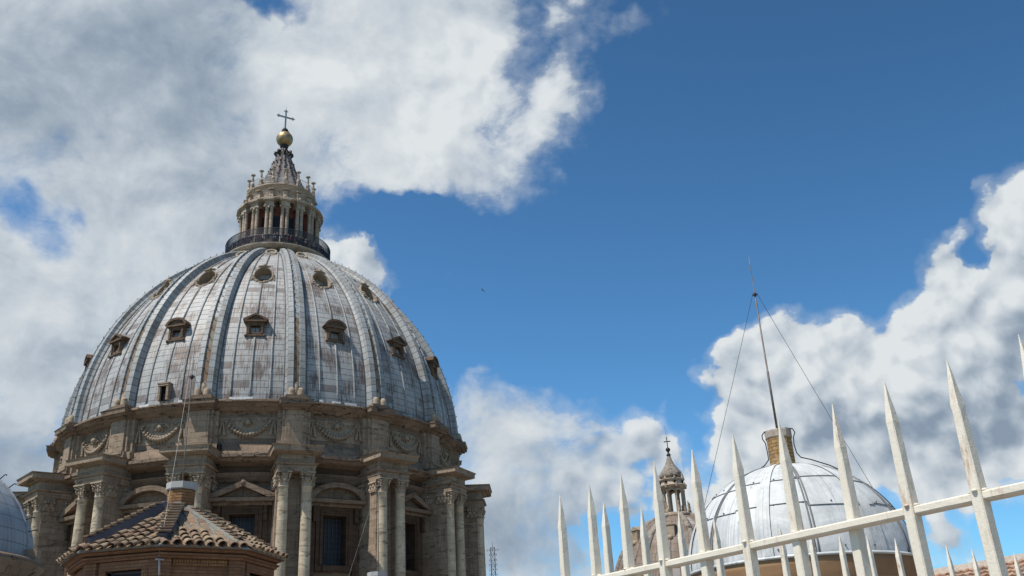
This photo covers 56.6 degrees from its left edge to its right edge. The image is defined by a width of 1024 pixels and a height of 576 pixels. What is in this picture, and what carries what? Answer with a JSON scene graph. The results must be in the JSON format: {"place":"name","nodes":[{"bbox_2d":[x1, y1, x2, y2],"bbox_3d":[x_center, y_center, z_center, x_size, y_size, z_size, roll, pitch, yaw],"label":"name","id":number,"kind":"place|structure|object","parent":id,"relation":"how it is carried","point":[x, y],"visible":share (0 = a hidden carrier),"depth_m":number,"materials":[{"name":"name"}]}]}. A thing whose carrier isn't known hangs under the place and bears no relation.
{"place":"outdoors","nodes":[
{"label":"outdoors","id":0,"kind":"place"},
{"bbox_2d":[0,474,45,575],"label":"lead dome","id":1,"kind":"structure","parent":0,"point":[20,555],"depth_m":33.05,"materials":[{"name":"metal"}]},
{"bbox_2d":[13,103,491,575],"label":"church dome","id":2,"kind":"structure","parent":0,"point":[321,382],"depth_m":105.70,"materials":[{"name":"stone"}]},
{"bbox_2d":[57,498,77,575],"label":"window","id":3,"kind":"structure","parent":2,"relation":"in","point":[67,517],"depth_m":101.95,"materials":[{"name":"brown stone"}]},
{"bbox_2d":[117,485,167,517],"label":"window","id":4,"kind":"structure","parent":2,"relation":"in","point":[136,499],"depth_m":98.04,"materials":[{"name":"brown stone"}]},
{"bbox_2d":[209,480,274,542],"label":"window","id":5,"kind":"structure","parent":2,"relation":"in","point":[232,503],"depth_m":97.52,"materials":[{"name":"brown stone"}]},
{"bbox_2d":[310,483,367,575],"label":"window","id":6,"kind":"structure","parent":2,"relation":"in","point":[335,506],"depth_m":100.39,"materials":[{"name":"brown stone"}]},
{"bbox_2d":[405,492,432,575],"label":"window","id":7,"kind":"structure","parent":2,"relation":"in","point":[416,509],"depth_m":107.21,"materials":[{"name":"brown stone"}]},
{"bbox_2d":[0,0,1023,575],"label":"sky","id":8,"kind":"structure","parent":0,"point":[608,174],"materials":[{"name":"blue"}]},
{"bbox_2d":[614,426,695,575],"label":"dome","id":9,"kind":"structure","parent":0,"point":[671,479],"depth_m":122.62,"materials":[{"name":"stone"}]},
{"bbox_2d":[933,553,1023,575],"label":"tiled roof","id":10,"kind":"structure","parent":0,"point":[966,569],"depth_m":24.65,"materials":[{"name":"tile"}]},
{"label":"terrace","id":11,"kind":"structure","parent":0,"visible":0},
{"bbox_2d":[55,481,288,575],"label":"brick turret","id":12,"kind":"object","parent":11,"relation":"on","point":[188,538],"visible":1,"depth_m":15.45,"materials":[{"name":"brown brick"}]},
{"bbox_2d":[99,559,148,575],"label":"window","id":13,"kind":"structure","parent":12,"relation":"in","point":[104,568],"depth_m":15.05,"materials":[{"name":"brown wood"}]},
{"bbox_2d":[75,337,270,551],"bbox_3d":[-5.676,2.591,16.600,3.465,4.351,1.792,5,-25,-18],"label":"lightning rod","id":14,"kind":"object","parent":12,"relation":"attached to","point":[191,377],"visible":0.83,"depth_m":17.38,"materials":[{"name":"grey metal"}]},
{"bbox_2d":[245,563,269,575],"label":"window","id":15,"kind":"structure","parent":12,"relation":"in","point":[249,568],"depth_m":16.11,"materials":[{"name":"brown wood"}]},
{"bbox_2d":[367,571,386,575],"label":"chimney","id":16,"kind":"object","parent":11,"relation":"on","point":[379,573],"visible":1,"depth_m":25.14,"materials":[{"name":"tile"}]},
{"bbox_2d":[350,479,389,570],"bbox_3d":[-3.329,6.461,25.643,2.987,4.901,0.648,6,-25,-20],"label":"lightning rod","id":17,"kind":"object","parent":16,"relation":"attached to","point":[378,486],"visible":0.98,"depth_m":25.88,"materials":[{"name":"grey metal"}]},
{"bbox_2d":[558,334,1023,575],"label":"spiked fence","id":18,"kind":"object","parent":11,"relation":"on","point":[980,496],"visible":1,"depth_m":2.07,"materials":[{"name":"white metal"}]},
{"bbox_2d":[688,427,916,575],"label":"metal dome","id":19,"kind":"structure","parent":11,"relation":"on","point":[820,495],"depth_m":15.54,"materials":[{"name":"paint"}]},
{"bbox_2d":[704,256,872,504],"bbox_3d":[4.902,2.132,17.889,3.900,6.081,0.090,-6,-24,7],"label":"lightning rod","id":20,"kind":"object","parent":19,"relation":"attached to","point":[769,382],"visible":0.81,"depth_m":18.10,"materials":[{"name":"grey metal"}]},
{"bbox_2d":[602,501,1021,575],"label":"spiked fence","id":21,"kind":"object","parent":11,"relation":"on","point":[608,557],"visible":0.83,"depth_m":3.36,"materials":[{"name":"white metal"}]},
{"label":"ground","id":22,"kind":"structure","parent":0,"visible":0},
{"bbox_2d":[487,542,497,575],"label":"radio mast","id":23,"kind":"object","parent":22,"relation":"on","point":[495,574],"visible":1,"depth_m":387.93,"materials":[{"name":"grey metal"}]}
]}

